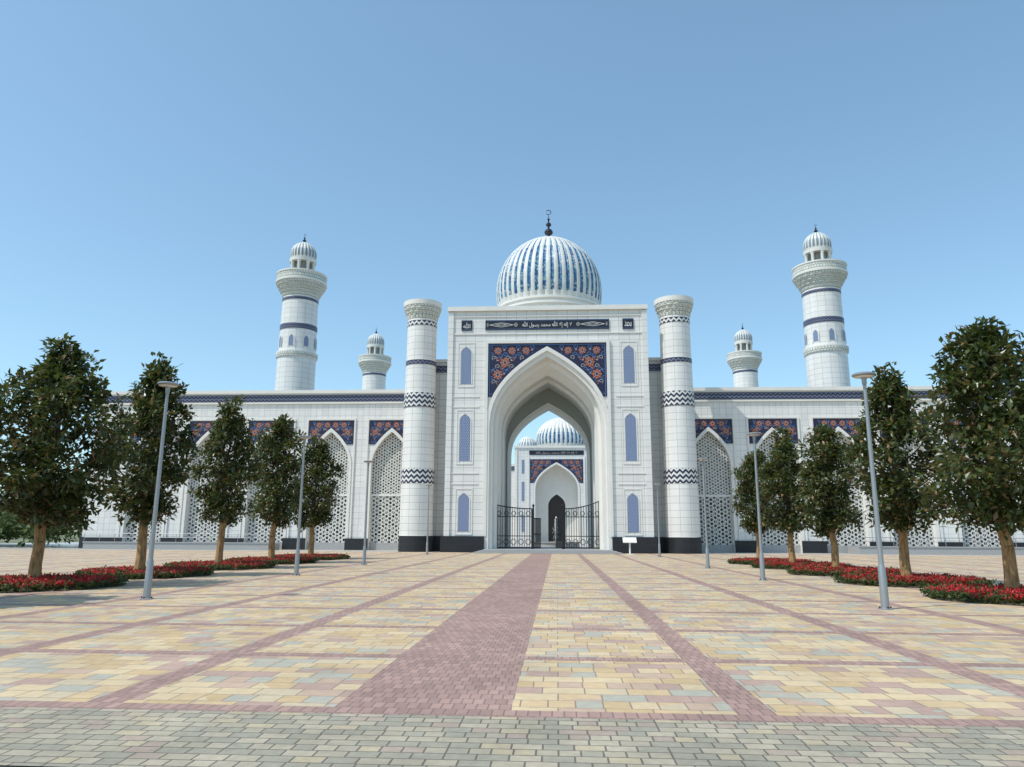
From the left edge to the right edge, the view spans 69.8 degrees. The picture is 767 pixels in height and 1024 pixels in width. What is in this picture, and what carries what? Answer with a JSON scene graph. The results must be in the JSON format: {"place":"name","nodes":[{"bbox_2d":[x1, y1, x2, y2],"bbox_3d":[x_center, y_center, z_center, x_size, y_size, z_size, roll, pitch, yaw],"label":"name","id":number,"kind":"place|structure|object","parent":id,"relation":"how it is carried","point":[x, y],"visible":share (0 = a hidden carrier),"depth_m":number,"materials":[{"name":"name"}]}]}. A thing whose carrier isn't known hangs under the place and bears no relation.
{"place":"outdoors","nodes":[
{"label":"outdoors","id":0,"kind":"place"},
{"bbox_2d":[0,533,984,766],"bbox_3d":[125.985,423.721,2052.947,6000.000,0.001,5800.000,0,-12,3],"label":"ground","id":1,"kind":"structure","parent":0,"point":[18,540],"depth_m":108.97,"materials":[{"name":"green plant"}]},
{"bbox_2d":[0,499,85,546],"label":"shrubbery","id":2,"kind":"object","parent":1,"relation":"on","point":[11,528],"visible":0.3,"depth_m":77.42,"materials":[{"name":"green plant"}]},
{"bbox_2d":[0,549,1023,726],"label":"plaza pavement","id":3,"kind":"structure","parent":0,"point":[688,637],"depth_m":11.19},
{"bbox_2d":[0,572,128,592],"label":"flower bed","id":4,"kind":"object","parent":3,"relation":"on","point":[22,583],"visible":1,"depth_m":20.69,"materials":[{"name":"plant"}]},
{"bbox_2d":[0,332,145,577],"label":"magnolia tree","id":5,"kind":"object","parent":4,"relation":"in","point":[44,491],"visible":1,"depth_m":21.97,"materials":[{"name":"green plant"}]},
{"bbox_2d":[75,563,213,579],"bbox_3d":[-13.751,7.047,27.512,4.995,0.533,4.802,-8,-14,34],"label":"flower bed","id":6,"kind":"object","parent":3,"relation":"on","point":[165,572],"visible":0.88,"depth_m":26.31,"materials":[{"name":"plant"}]},
{"bbox_2d":[92,351,201,569],"bbox_3d":[-13.833,2.958,27.964,3.541,8.526,3.976,-8,-14,35],"label":"magnolia tree","id":7,"kind":"object","parent":6,"relation":"in","point":[151,397],"visible":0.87,"depth_m":27.48,"materials":[{"name":"green plant"}]},
{"bbox_2d":[139,381,178,599],"bbox_3d":[-8.896,2.609,18.419,0.530,5.405,0.530,0,-12,3],"label":"street lamp","id":8,"kind":"object","parent":3,"relation":"on","point":[167,385],"visible":1,"depth_m":18.29,"materials":[{"name":"grey metal"}]},
{"bbox_2d":[164,559,278,570],"bbox_3d":[-13.273,8.287,33.542,4.995,0.533,4.802,5,-12,-20],"label":"flower bed","id":9,"kind":"object","parent":3,"relation":"on","point":[232,564],"visible":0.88,"depth_m":32.51,"materials":[{"name":"plant"}]},
{"bbox_2d":[186,394,265,562],"bbox_3d":[-13.032,4.446,34.139,3.386,8.089,3.559,-3,-12,14],"label":"magnolia tree","id":10,"kind":"object","parent":9,"relation":"in","point":[232,470],"visible":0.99,"depth_m":33.78,"materials":[{"name":"green plant"}]},
{"bbox_2d":[225,555,318,564],"bbox_3d":[-12.891,9.556,39.712,4.995,0.533,4.802,6,-13,-27],"label":"flower bed","id":11,"kind":"object","parent":3,"relation":"on","point":[281,560],"visible":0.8,"depth_m":38.71,"materials":[{"name":"plant"}]},
{"bbox_2d":[249,413,309,558],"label":"magnolia tree","id":12,"kind":"object","parent":11,"relation":"in","point":[270,509],"visible":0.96,"depth_m":40.01,"materials":[{"name":"green plant"}]},
{"bbox_2d":[292,435,311,575],"bbox_3d":[-8.266,4.720,28.686,0.530,5.405,0.530,3,-12,-15],"label":"street lamp","id":13,"kind":"object","parent":3,"relation":"on","point":[297,553],"visible":1,"depth_m":28.56,"materials":[{"name":"grey metal"}]},
{"bbox_2d":[275,552,349,559],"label":"flower bed","id":14,"kind":"object","parent":3,"relation":"on","point":[331,556],"visible":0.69,"depth_m":44.99,"materials":[{"name":"red plant"}]},
{"bbox_2d":[287,435,345,554],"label":"magnolia tree","id":15,"kind":"object","parent":14,"relation":"in","point":[320,512],"visible":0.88,"depth_m":46.56,"materials":[{"name":"green plant"}]},
{"bbox_2d":[361,460,373,564],"bbox_3d":[-7.660,6.750,38.561,0.530,5.405,0.530,1,-12,-5],"label":"street lamp","id":16,"kind":"object","parent":3,"relation":"on","point":[368,462],"visible":1,"depth_m":38.45,"materials":[{"name":"grey metal"}]},
{"bbox_2d":[425,485,431,554],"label":"street lamp","id":17,"kind":"object","parent":3,"relation":"on","point":[427,521],"visible":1,"depth_m":57.49,"materials":[{"name":"grey metal"}]},
{"bbox_2d":[623,537,636,554],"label":"information sign","id":18,"kind":"object","parent":3,"relation":"on","point":[629,540],"visible":1,"depth_m":59.58,"materials":[{"name":"white metal"}]},
{"bbox_2d":[654,483,661,556],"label":"street lamp","id":19,"kind":"object","parent":3,"relation":"on","point":[659,549],"visible":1,"depth_m":54.81,"materials":[{"name":"grey metal"}]},
{"bbox_2d":[698,458,710,568],"bbox_3d":[9.586,6.386,36.350,0.530,5.405,0.530,4,-12,-17],"label":"street lamp","id":20,"kind":"object","parent":3,"relation":"on","point":[706,538],"visible":1,"depth_m":36.23,"materials":[{"name":"grey metal"}]},
{"bbox_2d":[747,432,766,580],"bbox_3d":[9.122,4.496,27.153,0.530,5.405,0.530,6,-13,-27],"label":"street lamp","id":21,"kind":"object","parent":3,"relation":"on","point":[761,554],"visible":1,"depth_m":27.03,"materials":[{"name":"grey metal"}]},
{"bbox_2d":[727,557,815,564],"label":"flower bed","id":22,"kind":"object","parent":3,"relation":"on","point":[743,561],"visible":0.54,"depth_m":41.15,"materials":[{"name":"plant"}]},
{"bbox_2d":[728,449,778,557],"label":"magnolia tree","id":23,"kind":"object","parent":22,"relation":"in","point":[747,484],"visible":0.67,"depth_m":44.10,"materials":[{"name":"green plant"}]},
{"bbox_2d":[749,559,852,569],"bbox_3d":[14.308,9.130,36.945,4.995,0.533,4.802,8,-14,-31],"label":"flower bed","id":24,"kind":"object","parent":3,"relation":"on","point":[778,565],"visible":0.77,"depth_m":35.82,"materials":[{"name":"plant"}]},
{"bbox_2d":[749,426,813,562],"bbox_3d":[14.026,5.832,38.192,3.497,7.280,3.676,-4,-13,22],"label":"magnolia tree","id":25,"kind":"object","parent":24,"relation":"in","point":[786,490],"visible":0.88,"depth_m":37.71,"materials":[{"name":"green plant"}]},
{"bbox_2d":[785,563,899,576],"bbox_3d":[14.122,7.929,31.098,4.802,0.533,4.995,-3,-12,16],"label":"flower bed","id":26,"kind":"object","parent":3,"relation":"on","point":[822,570],"visible":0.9,"depth_m":29.93,"materials":[{"name":"red plant"}]},
{"bbox_2d":[792,422,863,567],"bbox_3d":[14.023,4.944,32.365,3.174,6.677,3.246,-2,-12,12],"label":"magnolia tree","id":27,"kind":"object","parent":26,"relation":"in","point":[831,519],"visible":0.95,"depth_m":31.88,"materials":[{"name":"green plant"}]},
{"bbox_2d":[851,371,892,609],"bbox_3d":[8.342,2.386,16.896,0.530,5.405,0.530,0,-12,-1],"label":"street lamp","id":28,"kind":"object","parent":3,"relation":"on","point":[882,577],"visible":1,"depth_m":16.77,"materials":[{"name":"grey metal"}]},
{"bbox_2d":[831,572,996,587],"bbox_3d":[13.759,6.672,24.983,4.995,0.533,4.802,10,-15,-38],"label":"flower bed","id":29,"kind":"object","parent":3,"relation":"on","point":[918,580],"visible":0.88,"depth_m":23.85,"materials":[{"name":"plant"}]},
{"bbox_2d":[841,361,954,576],"bbox_3d":[13.536,3.006,25.825,3.897,7.850,3.470,-2,-12,11],"label":"magnolia tree","id":30,"kind":"object","parent":29,"relation":"in","point":[901,504],"visible":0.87,"depth_m":25.61,"materials":[{"name":"green plant"}]},
{"bbox_2d":[919,580,1023,605],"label":"flower bed","id":31,"kind":"object","parent":3,"relation":"on","point":[987,593],"visible":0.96,"depth_m":18.42,"materials":[{"name":"plant"}]},
{"bbox_2d":[902,315,1023,589],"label":"magnolia tree","id":32,"kind":"object","parent":31,"relation":"in","point":[984,361],"visible":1,"depth_m":19.92,"materials":[{"name":"green plant"}]},
{"bbox_2d":[0,707,1023,766],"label":"pavement","id":33,"kind":"structure","parent":0,"point":[63,737],"depth_m":5.76,"materials":[{"name":"grey stone"}]},
{"bbox_2d":[0,542,1023,555],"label":"courtyard pavement","id":34,"kind":"structure","parent":0,"point":[65,546],"depth_m":68.87,"materials":[{"name":"grey stone"}]},
{"bbox_2d":[82,533,279,549],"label":"ramp wall","id":35,"kind":"structure","parent":34,"relation":"on","point":[175,545],"depth_m":69.17,"materials":[{"name":"grey stone"}]},
{"bbox_2d":[78,389,404,549],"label":"arcade wall","id":36,"kind":"structure","parent":34,"relation":"on","point":[355,429],"depth_m":73.61,"materials":[{"name":"white stone"}]},
{"bbox_2d":[275,237,327,389],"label":"minaret","id":37,"kind":"object","parent":34,"relation":"on","point":[301,283],"visible":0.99,"depth_m":89.36,"materials":[{"name":"white stone"}]},
{"bbox_2d":[358,330,391,389],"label":"minaret","id":38,"kind":"object","parent":34,"relation":"on","point":[374,363],"visible":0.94,"depth_m":131.12,"materials":[{"name":"stone"}]},
{"bbox_2d":[398,210,701,553],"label":"mosque gate","id":39,"kind":"structure","parent":34,"relation":"on","point":[549,332],"depth_m":67.61,"materials":[{"name":"white stone"}]},
{"bbox_2d":[454,488,472,534],"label":"window","id":40,"kind":"structure","parent":39,"relation":"in","point":[463,504],"depth_m":65.37,"materials":[{"name":"blue glass"}]},
{"bbox_2d":[456,410,473,463],"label":"window","id":41,"kind":"structure","parent":39,"relation":"in","point":[464,453],"depth_m":66.71,"materials":[{"name":"blue glass"}]},
{"bbox_2d":[457,342,474,386],"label":"window","id":42,"kind":"structure","parent":39,"relation":"in","point":[466,353],"depth_m":68.08,"materials":[{"name":"blue glass"}]},
{"bbox_2d":[497,501,599,548],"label":"iron gate","id":43,"kind":"structure","parent":39,"relation":"in","point":[560,530],"depth_m":65.92,"materials":[{"name":"metal"}]},
{"bbox_2d":[620,341,637,385],"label":"window","id":44,"kind":"structure","parent":39,"relation":"in","point":[629,374],"depth_m":67.15,"materials":[{"name":"blue glass"}]},
{"bbox_2d":[622,409,640,463],"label":"window","id":45,"kind":"structure","parent":39,"relation":"in","point":[630,421],"depth_m":65.81,"materials":[{"name":"blue glass"}]},
{"bbox_2d":[624,489,642,535],"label":"window","id":46,"kind":"structure","parent":39,"relation":"in","point":[632,501],"depth_m":64.47,"materials":[{"name":"blue glass"}]},
{"bbox_2d":[727,323,761,386],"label":"minaret","id":47,"kind":"object","parent":34,"relation":"on","point":[744,359],"visible":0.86,"depth_m":127.19,"materials":[{"name":"stone"}]},
{"bbox_2d":[792,224,850,386],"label":"minaret","id":48,"kind":"object","parent":34,"relation":"on","point":[819,277],"visible":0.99,"depth_m":85.59,"materials":[{"name":"stone"}]},
{"bbox_2d":[693,386,1023,552],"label":"arcade wall","id":49,"kind":"structure","parent":34,"relation":"on","point":[727,419],"depth_m":71.13,"materials":[{"name":"white stone"}]},
{"bbox_2d":[848,537,1023,554],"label":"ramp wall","id":50,"kind":"structure","parent":34,"relation":"on","point":[923,550],"depth_m":65.02,"materials":[{"name":"grey stone"}]},
{"bbox_2d":[0,0,1023,531],"label":"sky","id":51,"kind":"structure","parent":0,"point":[162,162],"materials":[{"name":"blue"}]},
{"bbox_2d":[511,417,587,543],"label":"mosque","id":52,"kind":"structure","parent":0,"point":[548,473],"depth_m":135.18,"materials":[{"name":"white stone"}]},
{"bbox_2d":[548,494,565,540],"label":"door","id":53,"kind":"structure","parent":52,"relation":"in","point":[554,505],"depth_m":135.99,"materials":[{"name":"brown wood"}]},
{"bbox_2d":[538,517,579,546],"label":"fountain","id":54,"kind":"object","parent":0,"point":[548,543],"visible":0.43,"depth_m":93.17,"materials":[{"name":"grey stone"}]}
]}

